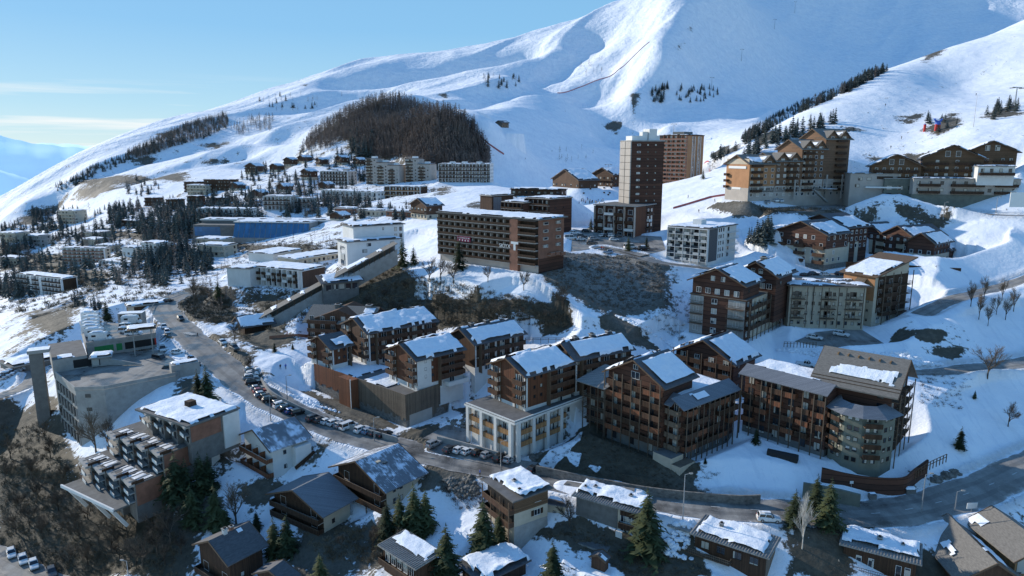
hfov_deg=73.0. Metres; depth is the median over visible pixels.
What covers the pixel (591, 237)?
parked car
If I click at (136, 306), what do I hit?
house
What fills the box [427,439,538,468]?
lot
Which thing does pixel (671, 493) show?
retaining wall
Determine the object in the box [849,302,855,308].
window
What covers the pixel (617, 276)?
scrub
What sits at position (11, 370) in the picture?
parked car
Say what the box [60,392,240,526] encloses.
terrace building
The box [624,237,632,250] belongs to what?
spruce tree
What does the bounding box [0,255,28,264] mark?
house
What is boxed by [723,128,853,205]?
hotel
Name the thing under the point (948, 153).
window
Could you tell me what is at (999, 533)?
chalet
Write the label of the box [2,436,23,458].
bare tree
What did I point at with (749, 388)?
window
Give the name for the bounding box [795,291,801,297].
window
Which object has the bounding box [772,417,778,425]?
window
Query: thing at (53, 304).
scrub
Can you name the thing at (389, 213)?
house
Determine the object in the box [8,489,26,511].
bare tree
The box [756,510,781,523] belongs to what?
parked car
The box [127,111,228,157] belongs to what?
larch wood
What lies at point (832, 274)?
apartment lot
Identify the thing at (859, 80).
spruce belt
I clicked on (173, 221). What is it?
spruce tree
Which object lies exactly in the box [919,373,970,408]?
scrub
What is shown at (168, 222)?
spruce tree
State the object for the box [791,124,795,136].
spruce tree
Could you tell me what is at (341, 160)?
chalet
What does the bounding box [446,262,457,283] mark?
bare tree
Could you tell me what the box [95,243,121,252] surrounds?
house
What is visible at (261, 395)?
parked car
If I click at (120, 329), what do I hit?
parked van
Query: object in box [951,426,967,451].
spruce tree
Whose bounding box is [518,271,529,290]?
bare tree
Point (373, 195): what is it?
apartment block
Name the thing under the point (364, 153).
larch wood
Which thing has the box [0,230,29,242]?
house
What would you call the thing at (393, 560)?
window
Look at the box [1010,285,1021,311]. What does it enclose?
bare tree
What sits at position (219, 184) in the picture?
house
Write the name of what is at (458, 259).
spruce tree
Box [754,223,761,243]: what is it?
spruce tree
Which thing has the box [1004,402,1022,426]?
bare tree
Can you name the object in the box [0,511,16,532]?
bare tree
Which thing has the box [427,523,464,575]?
spruce tree
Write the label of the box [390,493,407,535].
spruce tree
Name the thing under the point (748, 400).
window
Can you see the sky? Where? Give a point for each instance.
(78, 72)
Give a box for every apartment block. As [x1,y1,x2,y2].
[16,271,77,294]
[62,246,110,264]
[98,257,130,264]
[196,207,258,217]
[263,194,298,209]
[295,197,316,207]
[302,301,384,338]
[306,331,354,369]
[320,169,356,185]
[321,189,384,200]
[340,306,439,364]
[383,331,468,405]
[384,185,426,198]
[436,208,567,272]
[438,161,493,182]
[450,318,527,392]
[479,193,513,210]
[486,344,576,411]
[501,199,530,212]
[524,195,572,232]
[556,329,635,402]
[575,349,699,455]
[593,202,656,236]
[653,373,740,475]
[666,219,739,266]
[671,331,761,392]
[687,256,798,342]
[738,359,837,458]
[774,218,852,270]
[782,277,871,329]
[808,212,872,261]
[810,345,917,476]
[839,252,917,326]
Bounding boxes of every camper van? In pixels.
[80,310,101,319]
[80,321,102,326]
[81,314,103,322]
[81,318,103,325]
[81,323,101,333]
[84,326,105,336]
[88,330,111,341]
[120,314,141,323]
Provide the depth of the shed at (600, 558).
127.31 m
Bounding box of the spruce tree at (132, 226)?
[130,215,134,228]
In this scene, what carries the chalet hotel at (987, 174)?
on the chalet hotel at (960, 192)
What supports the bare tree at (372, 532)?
on the terrain
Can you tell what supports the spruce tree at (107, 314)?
on the terrain
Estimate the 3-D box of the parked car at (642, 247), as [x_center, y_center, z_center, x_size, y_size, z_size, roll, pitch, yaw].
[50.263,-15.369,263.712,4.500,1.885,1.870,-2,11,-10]
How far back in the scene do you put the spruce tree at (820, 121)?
424.28 m
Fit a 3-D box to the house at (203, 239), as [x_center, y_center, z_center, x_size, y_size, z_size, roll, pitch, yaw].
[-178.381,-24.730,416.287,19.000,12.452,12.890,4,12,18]
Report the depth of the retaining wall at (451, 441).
167.73 m
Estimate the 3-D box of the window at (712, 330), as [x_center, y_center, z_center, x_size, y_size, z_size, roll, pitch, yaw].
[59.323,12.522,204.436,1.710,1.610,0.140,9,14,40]
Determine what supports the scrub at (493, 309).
on the terrain
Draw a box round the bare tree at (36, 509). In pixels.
[16,505,40,525]
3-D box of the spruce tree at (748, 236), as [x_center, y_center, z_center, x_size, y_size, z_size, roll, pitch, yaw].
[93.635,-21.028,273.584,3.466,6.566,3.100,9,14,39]
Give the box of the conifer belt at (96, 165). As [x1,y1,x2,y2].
[55,152,132,190]
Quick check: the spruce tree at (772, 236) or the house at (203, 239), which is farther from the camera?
the house at (203, 239)
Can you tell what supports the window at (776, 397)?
in the apartment block at (785, 403)
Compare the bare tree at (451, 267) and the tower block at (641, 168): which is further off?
the tower block at (641, 168)
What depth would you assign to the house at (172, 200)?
623.89 m
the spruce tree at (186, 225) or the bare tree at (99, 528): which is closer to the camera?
the bare tree at (99, 528)
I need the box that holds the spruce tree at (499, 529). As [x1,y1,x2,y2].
[491,513,507,545]
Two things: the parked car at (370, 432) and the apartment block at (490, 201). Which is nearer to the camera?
the parked car at (370, 432)
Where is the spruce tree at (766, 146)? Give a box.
[763,135,768,148]
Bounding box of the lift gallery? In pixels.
[259,241,397,327]
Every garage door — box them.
[477,434,485,447]
[488,439,493,449]
[499,444,507,453]
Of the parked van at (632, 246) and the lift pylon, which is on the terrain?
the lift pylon
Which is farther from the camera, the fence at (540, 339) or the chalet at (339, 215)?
the chalet at (339, 215)
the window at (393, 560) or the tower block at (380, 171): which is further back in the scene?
the tower block at (380, 171)
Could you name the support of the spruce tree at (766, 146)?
on the terrain
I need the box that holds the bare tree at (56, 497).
[46,489,67,511]
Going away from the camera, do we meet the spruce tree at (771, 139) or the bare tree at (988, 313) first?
the bare tree at (988, 313)
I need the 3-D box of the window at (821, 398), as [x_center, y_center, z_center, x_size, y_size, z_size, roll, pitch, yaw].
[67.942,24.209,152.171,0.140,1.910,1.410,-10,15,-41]
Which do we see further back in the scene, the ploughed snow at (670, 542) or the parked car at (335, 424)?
the parked car at (335, 424)
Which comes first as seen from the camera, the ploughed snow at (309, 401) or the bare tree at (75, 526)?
the bare tree at (75, 526)
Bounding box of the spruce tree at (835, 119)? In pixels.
[832,108,837,123]
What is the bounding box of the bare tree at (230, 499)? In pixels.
[216,480,250,523]
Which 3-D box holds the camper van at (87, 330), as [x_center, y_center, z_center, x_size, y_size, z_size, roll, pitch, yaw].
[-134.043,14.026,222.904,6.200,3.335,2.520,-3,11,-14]
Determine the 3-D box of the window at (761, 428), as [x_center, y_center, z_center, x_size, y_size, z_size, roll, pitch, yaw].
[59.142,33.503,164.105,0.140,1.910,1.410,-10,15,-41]
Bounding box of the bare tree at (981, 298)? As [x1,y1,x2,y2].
[975,294,986,319]
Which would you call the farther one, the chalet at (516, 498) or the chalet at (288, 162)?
the chalet at (288, 162)
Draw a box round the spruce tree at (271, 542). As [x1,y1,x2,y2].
[262,517,280,562]
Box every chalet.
[191,521,269,575]
[227,182,246,190]
[239,416,314,478]
[243,163,263,174]
[251,189,269,198]
[265,472,358,535]
[268,163,285,171]
[275,183,294,191]
[283,157,297,168]
[296,155,312,163]
[299,168,318,180]
[315,157,328,166]
[317,181,335,189]
[327,211,352,220]
[328,443,428,513]
[336,155,348,165]
[352,157,364,166]
[377,529,437,575]
[408,197,444,219]
[456,541,531,575]
[482,466,552,548]
[495,120,509,127]
[551,168,599,188]
[571,479,652,551]
[592,167,618,186]
[667,514,780,575]
[839,525,922,575]
[866,221,948,254]
[903,230,955,257]
[933,513,1020,575]
[967,505,1023,575]
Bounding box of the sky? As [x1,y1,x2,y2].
[0,0,617,145]
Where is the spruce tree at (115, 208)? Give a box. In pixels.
[113,203,118,213]
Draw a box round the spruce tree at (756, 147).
[752,141,759,153]
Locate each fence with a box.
[150,290,183,313]
[525,338,564,342]
[784,342,816,347]
[915,454,946,478]
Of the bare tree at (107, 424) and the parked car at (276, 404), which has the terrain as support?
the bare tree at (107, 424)
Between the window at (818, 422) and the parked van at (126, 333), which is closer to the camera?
the window at (818, 422)
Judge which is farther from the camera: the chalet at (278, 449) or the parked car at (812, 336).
the parked car at (812, 336)
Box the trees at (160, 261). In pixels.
[0,55,1020,311]
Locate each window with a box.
[385,551,389,562]
[391,555,395,566]
[397,559,401,570]
[403,563,407,574]
[409,567,413,575]
[518,374,522,381]
[531,507,542,516]
[564,406,569,412]
[620,515,626,522]
[631,371,639,379]
[674,404,678,411]
[700,540,708,549]
[710,318,715,323]
[710,327,715,332]
[711,308,716,313]
[716,545,724,555]
[732,551,741,560]
[747,399,752,405]
[748,387,753,394]
[749,556,758,566]
[759,425,763,433]
[760,403,765,409]
[760,414,764,422]
[761,391,766,397]
[762,380,767,386]
[771,430,777,437]
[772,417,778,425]
[773,406,778,414]
[774,394,779,401]
[775,384,780,389]
[785,434,790,442]
[786,422,791,429]
[787,398,793,406]
[787,409,792,417]
[793,310,799,315]
[794,300,800,306]
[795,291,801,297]
[800,438,804,446]
[801,426,805,433]
[802,414,806,421]
[803,402,808,409]
[804,391,809,398]
[813,442,819,451]
[814,430,820,439]
[815,418,821,426]
[816,406,822,413]
[817,395,823,401]
[824,301,830,307]
[848,311,854,317]
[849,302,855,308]
[850,292,856,298]
[856,555,861,561]
[868,558,873,567]
[895,565,901,575]
[904,567,910,575]
[945,151,950,156]
[956,151,960,156]
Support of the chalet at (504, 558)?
on the terrain
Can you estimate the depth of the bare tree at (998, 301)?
210.94 m
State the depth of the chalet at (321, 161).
697.36 m
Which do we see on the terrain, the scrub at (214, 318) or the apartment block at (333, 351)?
the scrub at (214, 318)
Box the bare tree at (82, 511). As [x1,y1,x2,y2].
[71,501,95,519]
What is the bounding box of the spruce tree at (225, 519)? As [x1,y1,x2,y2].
[217,506,234,530]
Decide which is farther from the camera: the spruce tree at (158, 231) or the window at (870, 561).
the spruce tree at (158, 231)
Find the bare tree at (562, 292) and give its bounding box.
[552,284,569,309]
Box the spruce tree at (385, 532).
[372,501,396,546]
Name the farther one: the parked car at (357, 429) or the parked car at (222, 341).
the parked car at (222, 341)
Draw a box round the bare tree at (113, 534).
[98,523,121,545]
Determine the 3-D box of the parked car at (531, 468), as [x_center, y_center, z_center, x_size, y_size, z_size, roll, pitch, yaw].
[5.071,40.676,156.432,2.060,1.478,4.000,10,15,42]
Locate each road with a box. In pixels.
[0,545,68,575]
[148,292,1023,526]
[598,248,843,277]
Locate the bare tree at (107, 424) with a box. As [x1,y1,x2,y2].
[96,416,113,446]
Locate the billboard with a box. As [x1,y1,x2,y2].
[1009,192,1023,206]
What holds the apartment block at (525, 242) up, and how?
on the terrain
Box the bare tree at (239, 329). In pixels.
[230,321,245,340]
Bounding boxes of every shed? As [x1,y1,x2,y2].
[251,559,301,575]
[588,548,611,571]
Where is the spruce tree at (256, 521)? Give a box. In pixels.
[252,510,263,532]
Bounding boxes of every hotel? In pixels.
[226,263,256,286]
[247,247,302,261]
[251,261,325,289]
[277,249,337,263]
[335,236,401,265]
[340,220,405,247]
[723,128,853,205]
[842,172,900,206]
[865,154,925,178]
[882,178,909,195]
[907,176,1022,207]
[916,145,988,177]
[968,140,1021,165]
[971,164,1016,185]
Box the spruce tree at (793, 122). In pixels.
[790,115,794,132]
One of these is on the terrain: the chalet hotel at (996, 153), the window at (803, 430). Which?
the chalet hotel at (996, 153)
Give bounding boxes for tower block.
[365,156,405,184]
[405,156,436,181]
[618,129,664,231]
[659,132,704,183]
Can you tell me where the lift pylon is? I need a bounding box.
[1012,87,1023,102]
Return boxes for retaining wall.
[261,377,397,442]
[437,436,501,455]
[536,465,760,503]
[846,262,960,270]
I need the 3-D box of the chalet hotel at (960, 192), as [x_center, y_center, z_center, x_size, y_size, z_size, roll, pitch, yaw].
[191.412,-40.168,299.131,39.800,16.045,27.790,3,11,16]
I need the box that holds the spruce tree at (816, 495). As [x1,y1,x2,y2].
[803,474,824,517]
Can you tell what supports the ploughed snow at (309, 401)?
on the road at (219, 363)
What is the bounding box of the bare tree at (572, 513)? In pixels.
[555,496,577,527]
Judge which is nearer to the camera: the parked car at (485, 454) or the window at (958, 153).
the parked car at (485, 454)
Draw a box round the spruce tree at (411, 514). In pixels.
[398,484,432,539]
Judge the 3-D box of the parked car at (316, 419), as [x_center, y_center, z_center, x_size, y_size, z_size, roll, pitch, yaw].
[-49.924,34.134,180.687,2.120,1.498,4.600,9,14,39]
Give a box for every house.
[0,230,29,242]
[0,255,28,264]
[27,233,51,246]
[58,209,86,223]
[82,236,102,245]
[84,230,111,236]
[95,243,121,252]
[120,219,139,225]
[120,245,140,256]
[124,298,168,310]
[140,240,170,255]
[144,197,163,205]
[165,198,184,208]
[183,181,203,191]
[186,184,211,194]
[186,195,204,204]
[195,235,234,248]
[196,241,237,256]
[203,178,238,190]
[209,196,232,201]
[336,206,359,213]
[356,208,389,216]
[385,208,410,217]
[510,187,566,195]
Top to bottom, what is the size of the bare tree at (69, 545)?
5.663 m
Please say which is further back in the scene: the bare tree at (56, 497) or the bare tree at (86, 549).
the bare tree at (56, 497)
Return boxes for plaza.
[571,229,665,255]
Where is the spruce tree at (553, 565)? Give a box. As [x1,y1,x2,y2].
[538,541,565,575]
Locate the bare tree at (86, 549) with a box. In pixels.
[79,541,92,564]
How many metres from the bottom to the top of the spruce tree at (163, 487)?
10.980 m
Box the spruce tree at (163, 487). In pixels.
[153,464,170,505]
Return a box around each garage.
[26,310,199,445]
[314,358,447,427]
[464,394,586,462]
[548,496,567,512]
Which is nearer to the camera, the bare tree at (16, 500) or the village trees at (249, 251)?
the bare tree at (16, 500)
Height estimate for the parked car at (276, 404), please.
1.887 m
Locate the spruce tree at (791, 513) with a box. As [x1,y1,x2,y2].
[781,489,807,529]
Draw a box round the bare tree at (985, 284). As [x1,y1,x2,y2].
[979,275,989,297]
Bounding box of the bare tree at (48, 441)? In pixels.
[41,434,53,458]
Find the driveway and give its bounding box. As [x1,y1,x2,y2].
[423,425,465,441]
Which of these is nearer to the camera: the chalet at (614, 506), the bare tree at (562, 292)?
the chalet at (614, 506)
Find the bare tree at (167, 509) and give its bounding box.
[135,505,177,540]
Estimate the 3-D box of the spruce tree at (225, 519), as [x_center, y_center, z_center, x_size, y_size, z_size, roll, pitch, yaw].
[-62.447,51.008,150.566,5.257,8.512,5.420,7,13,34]
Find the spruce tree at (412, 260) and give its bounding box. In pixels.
[408,245,418,265]
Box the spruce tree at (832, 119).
[829,109,834,123]
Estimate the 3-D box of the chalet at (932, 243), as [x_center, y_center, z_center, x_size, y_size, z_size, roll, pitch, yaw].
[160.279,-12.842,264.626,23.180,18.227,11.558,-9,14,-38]
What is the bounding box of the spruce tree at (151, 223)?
[147,214,154,229]
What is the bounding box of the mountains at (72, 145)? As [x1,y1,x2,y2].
[37,143,91,148]
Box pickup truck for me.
[796,359,815,367]
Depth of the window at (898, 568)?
123.67 m
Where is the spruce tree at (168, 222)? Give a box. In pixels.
[167,216,171,230]
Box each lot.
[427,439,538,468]
[770,204,846,212]
[799,273,843,275]
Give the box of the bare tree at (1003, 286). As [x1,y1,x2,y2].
[999,277,1008,297]
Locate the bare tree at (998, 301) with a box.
[989,295,1002,314]
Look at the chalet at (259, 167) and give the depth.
746.34 m
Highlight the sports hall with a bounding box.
[193,217,333,242]
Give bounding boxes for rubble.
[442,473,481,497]
[447,416,471,431]
[529,451,542,461]
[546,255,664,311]
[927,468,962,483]
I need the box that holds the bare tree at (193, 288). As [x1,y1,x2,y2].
[187,277,207,306]
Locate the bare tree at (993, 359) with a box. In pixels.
[971,345,1009,378]
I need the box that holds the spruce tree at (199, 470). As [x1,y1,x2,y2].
[190,451,216,504]
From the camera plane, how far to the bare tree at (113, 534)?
159.75 m
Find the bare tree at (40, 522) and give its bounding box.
[35,513,49,537]
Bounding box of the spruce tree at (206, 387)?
[195,365,221,400]
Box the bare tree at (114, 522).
[105,511,135,538]
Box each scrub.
[0,233,176,312]
[0,425,178,575]
[178,286,233,322]
[231,240,336,339]
[304,523,383,563]
[339,265,567,326]
[440,480,486,509]
[543,254,667,310]
[544,430,719,490]
[547,526,708,575]
[640,274,689,339]
[757,205,845,215]
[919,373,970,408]
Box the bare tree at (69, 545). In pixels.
[55,543,79,563]
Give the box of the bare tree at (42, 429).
[30,420,51,439]
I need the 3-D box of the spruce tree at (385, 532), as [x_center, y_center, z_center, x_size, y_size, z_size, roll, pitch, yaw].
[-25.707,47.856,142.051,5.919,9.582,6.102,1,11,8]
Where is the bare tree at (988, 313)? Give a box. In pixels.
[983,305,992,322]
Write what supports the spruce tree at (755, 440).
on the terrain
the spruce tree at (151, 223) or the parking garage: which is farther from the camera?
the spruce tree at (151, 223)
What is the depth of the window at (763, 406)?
162.95 m
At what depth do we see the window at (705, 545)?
129.98 m
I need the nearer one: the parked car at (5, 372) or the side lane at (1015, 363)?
the side lane at (1015, 363)
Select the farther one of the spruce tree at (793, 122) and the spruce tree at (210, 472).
the spruce tree at (793, 122)
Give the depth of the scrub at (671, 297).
219.51 m
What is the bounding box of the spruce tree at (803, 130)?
[799,116,805,133]
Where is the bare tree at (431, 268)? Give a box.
[417,257,438,278]
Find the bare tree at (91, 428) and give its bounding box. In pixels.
[71,405,100,452]
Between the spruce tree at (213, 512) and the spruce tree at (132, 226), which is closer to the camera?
the spruce tree at (213, 512)
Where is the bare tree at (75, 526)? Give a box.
[63,516,86,538]
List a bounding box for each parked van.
[117,326,126,332]
[118,322,134,326]
[124,329,142,335]
[151,353,167,359]
[159,343,165,351]
[338,419,358,430]
[564,234,576,238]
[623,243,637,248]
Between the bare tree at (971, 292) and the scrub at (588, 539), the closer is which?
the scrub at (588, 539)
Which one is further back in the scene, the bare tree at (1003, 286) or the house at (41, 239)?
the house at (41, 239)
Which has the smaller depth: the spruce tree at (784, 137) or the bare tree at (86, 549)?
the bare tree at (86, 549)
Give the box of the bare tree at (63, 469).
[55,463,69,478]
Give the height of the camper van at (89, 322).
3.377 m
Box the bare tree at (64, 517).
[55,507,81,533]
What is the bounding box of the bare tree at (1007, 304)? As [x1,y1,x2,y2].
[1003,296,1015,319]
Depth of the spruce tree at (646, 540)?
129.13 m
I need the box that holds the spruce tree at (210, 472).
[195,453,220,495]
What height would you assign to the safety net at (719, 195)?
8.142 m
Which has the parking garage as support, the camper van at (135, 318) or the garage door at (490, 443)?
the camper van at (135, 318)
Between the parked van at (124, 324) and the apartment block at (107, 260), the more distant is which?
the apartment block at (107, 260)
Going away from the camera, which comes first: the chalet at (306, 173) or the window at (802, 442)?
the window at (802, 442)
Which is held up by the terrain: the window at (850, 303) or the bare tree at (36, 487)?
the bare tree at (36, 487)
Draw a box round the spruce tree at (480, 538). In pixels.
[460,497,498,558]
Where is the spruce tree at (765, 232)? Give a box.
[762,222,768,243]
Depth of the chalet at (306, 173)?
652.45 m
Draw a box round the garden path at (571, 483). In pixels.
[564,481,634,491]
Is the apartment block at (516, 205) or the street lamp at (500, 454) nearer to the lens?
the street lamp at (500, 454)
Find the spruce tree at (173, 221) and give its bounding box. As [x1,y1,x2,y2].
[170,216,174,232]
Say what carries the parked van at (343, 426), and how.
on the road at (219, 363)
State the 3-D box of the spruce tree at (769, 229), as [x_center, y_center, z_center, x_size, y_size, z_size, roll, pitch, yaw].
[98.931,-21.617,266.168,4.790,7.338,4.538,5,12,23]
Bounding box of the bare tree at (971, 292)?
[966,281,977,306]
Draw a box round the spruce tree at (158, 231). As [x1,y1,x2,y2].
[155,219,160,234]
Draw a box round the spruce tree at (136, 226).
[134,217,139,232]
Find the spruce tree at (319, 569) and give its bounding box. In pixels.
[310,553,329,575]
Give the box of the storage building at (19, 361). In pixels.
[0,343,85,371]
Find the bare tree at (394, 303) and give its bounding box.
[389,301,402,308]
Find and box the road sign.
[966,503,977,510]
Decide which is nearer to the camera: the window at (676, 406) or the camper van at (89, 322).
the window at (676, 406)
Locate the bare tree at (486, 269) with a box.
[482,266,490,277]
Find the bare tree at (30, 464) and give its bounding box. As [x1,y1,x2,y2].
[21,453,40,477]
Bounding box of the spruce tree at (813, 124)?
[810,116,815,128]
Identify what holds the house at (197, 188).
on the terrain
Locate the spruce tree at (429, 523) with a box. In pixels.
[415,488,440,538]
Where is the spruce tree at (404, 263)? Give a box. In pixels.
[393,239,411,269]
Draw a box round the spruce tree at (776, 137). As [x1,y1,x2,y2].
[773,128,779,142]
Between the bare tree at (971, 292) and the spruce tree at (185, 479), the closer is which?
the spruce tree at (185, 479)
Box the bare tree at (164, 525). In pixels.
[145,503,188,544]
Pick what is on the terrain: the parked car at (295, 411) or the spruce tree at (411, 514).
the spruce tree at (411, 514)
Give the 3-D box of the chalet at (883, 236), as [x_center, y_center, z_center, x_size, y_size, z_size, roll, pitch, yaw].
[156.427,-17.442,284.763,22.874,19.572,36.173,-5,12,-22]
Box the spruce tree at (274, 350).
[271,343,278,352]
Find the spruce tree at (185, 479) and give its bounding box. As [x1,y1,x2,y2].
[166,458,205,510]
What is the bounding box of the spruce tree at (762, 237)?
[758,224,768,244]
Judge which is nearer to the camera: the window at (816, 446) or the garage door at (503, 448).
the window at (816, 446)
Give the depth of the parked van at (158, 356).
213.42 m
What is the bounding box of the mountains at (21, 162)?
[0,135,84,195]
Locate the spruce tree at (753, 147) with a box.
[749,140,758,153]
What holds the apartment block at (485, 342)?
on the terrain
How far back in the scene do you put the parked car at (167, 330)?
237.69 m
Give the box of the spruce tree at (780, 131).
[778,120,783,138]
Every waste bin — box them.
[868,492,876,499]
[905,486,915,493]
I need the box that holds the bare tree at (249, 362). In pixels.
[245,354,254,368]
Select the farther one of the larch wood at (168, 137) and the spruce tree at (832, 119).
the larch wood at (168, 137)
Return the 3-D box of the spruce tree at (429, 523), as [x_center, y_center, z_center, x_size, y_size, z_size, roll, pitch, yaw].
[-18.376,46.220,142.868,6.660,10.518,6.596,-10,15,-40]
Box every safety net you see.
[269,334,307,338]
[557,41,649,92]
[673,194,724,208]
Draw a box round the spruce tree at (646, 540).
[618,489,674,575]
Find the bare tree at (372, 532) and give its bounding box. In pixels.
[369,524,380,547]
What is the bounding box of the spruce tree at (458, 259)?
[453,236,469,271]
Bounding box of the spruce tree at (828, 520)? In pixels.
[808,477,848,534]
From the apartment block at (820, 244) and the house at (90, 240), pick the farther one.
the house at (90, 240)
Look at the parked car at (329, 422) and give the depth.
178.60 m
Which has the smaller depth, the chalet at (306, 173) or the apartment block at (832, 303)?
the apartment block at (832, 303)
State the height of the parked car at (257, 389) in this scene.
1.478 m
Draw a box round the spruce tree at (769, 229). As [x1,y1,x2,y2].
[766,222,773,240]
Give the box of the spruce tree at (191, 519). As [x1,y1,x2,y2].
[177,485,205,531]
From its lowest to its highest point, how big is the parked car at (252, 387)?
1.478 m
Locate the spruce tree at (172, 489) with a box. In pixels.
[155,450,188,515]
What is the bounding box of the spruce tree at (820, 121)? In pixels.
[816,113,822,128]
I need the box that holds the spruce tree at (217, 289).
[212,279,224,298]
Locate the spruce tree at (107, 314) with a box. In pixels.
[100,298,114,321]
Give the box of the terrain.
[0,0,1023,575]
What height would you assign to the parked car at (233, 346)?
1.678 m
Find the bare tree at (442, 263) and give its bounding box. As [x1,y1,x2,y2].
[438,259,452,279]
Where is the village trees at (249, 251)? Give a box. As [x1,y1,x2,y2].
[192,233,337,290]
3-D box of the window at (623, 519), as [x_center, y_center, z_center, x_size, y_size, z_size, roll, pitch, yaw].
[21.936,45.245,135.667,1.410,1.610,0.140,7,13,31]
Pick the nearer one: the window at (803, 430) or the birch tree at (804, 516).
the birch tree at (804, 516)
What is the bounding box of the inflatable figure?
[934,118,942,130]
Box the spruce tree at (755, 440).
[751,429,760,445]
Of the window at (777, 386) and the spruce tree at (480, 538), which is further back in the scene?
the window at (777, 386)
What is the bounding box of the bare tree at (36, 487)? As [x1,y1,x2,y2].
[30,475,45,500]
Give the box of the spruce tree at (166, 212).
[164,205,170,219]
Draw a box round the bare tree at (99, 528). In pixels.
[78,515,112,543]
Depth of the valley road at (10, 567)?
158.73 m
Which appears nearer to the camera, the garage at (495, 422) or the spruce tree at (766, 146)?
the garage at (495, 422)
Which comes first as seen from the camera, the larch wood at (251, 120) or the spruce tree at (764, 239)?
the spruce tree at (764, 239)
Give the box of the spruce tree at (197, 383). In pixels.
[190,371,202,394]
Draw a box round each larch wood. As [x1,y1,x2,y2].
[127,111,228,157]
[230,112,273,134]
[298,90,491,165]
[346,125,382,157]
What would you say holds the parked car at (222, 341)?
on the terrain
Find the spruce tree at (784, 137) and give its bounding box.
[782,125,787,141]
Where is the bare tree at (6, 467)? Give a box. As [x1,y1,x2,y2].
[0,461,18,479]
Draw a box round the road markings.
[184,332,1016,509]
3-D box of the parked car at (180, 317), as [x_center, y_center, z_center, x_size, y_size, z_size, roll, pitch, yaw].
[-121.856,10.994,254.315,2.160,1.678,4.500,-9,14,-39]
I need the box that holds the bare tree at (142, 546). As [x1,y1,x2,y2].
[118,527,160,567]
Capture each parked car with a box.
[0,370,15,375]
[6,368,19,372]
[6,545,16,558]
[17,551,27,565]
[28,556,39,570]
[46,564,57,575]
[161,323,166,328]
[162,364,168,368]
[163,298,173,301]
[164,328,170,333]
[169,349,185,354]
[176,315,184,320]
[218,338,226,344]
[229,343,239,350]
[242,373,258,379]
[243,366,259,372]
[244,370,258,374]
[244,378,260,385]
[250,384,264,390]
[252,387,266,392]
[253,390,268,396]
[258,393,271,398]
[261,395,276,402]
[272,400,287,408]
[277,404,293,411]
[284,407,292,414]
[289,407,304,415]
[305,413,322,421]
[312,416,329,423]
[320,417,331,424]
[326,418,343,426]
[333,421,342,427]
[353,424,369,433]
[360,427,375,434]
[367,429,380,436]
[375,430,392,437]
[425,439,442,448]
[442,444,456,453]
[452,445,465,453]
[460,447,474,455]
[470,448,483,456]
[479,450,492,458]
[492,452,507,461]
[502,455,515,463]
[527,464,539,473]
[576,233,587,237]
[586,240,597,243]
[588,236,599,239]
[603,249,613,253]
[637,245,649,249]
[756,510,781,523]
[806,333,822,339]
[808,271,818,275]
[819,271,830,275]
[833,329,849,336]
[834,271,843,275]
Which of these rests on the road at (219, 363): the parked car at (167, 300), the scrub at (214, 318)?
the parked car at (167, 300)
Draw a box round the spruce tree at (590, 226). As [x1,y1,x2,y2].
[587,219,592,229]
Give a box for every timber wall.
[802,482,860,506]
[821,459,928,495]
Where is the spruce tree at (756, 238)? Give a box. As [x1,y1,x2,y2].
[753,226,760,244]
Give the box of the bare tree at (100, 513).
[98,509,111,524]
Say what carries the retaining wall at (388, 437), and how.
on the terrain
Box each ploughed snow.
[286,393,339,412]
[615,315,675,347]
[661,519,694,559]
[774,348,943,366]
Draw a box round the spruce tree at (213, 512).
[199,484,234,533]
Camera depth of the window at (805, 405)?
155.06 m
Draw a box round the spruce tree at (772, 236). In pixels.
[768,229,777,244]
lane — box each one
[911,275,1023,315]
[916,356,1023,375]
[984,213,1023,215]
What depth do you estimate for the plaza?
278.13 m
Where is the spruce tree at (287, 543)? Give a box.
[272,515,300,561]
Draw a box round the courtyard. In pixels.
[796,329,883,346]
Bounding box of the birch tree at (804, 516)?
[793,491,820,548]
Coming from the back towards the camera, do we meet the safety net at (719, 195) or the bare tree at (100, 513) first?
the safety net at (719, 195)
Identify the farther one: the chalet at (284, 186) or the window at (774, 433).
the chalet at (284, 186)
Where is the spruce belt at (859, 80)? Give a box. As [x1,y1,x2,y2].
[741,62,888,143]
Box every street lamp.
[500,440,506,469]
[682,473,692,519]
[920,473,933,512]
[954,490,965,510]
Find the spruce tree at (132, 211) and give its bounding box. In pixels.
[130,206,134,218]
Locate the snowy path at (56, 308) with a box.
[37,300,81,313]
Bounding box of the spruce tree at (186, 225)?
[183,220,191,237]
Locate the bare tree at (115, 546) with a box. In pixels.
[107,535,132,559]
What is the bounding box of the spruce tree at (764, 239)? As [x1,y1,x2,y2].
[758,228,767,246]
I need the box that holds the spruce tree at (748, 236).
[744,228,750,242]
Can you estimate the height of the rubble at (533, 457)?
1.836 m
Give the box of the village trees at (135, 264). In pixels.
[0,179,367,296]
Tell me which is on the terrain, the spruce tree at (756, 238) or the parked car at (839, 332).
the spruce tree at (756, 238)
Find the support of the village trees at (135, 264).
on the terrain
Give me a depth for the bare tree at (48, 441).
187.31 m
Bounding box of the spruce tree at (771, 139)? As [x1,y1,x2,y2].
[768,129,774,143]
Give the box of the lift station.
[231,312,276,334]
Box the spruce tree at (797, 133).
[792,123,801,137]
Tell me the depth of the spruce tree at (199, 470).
158.47 m

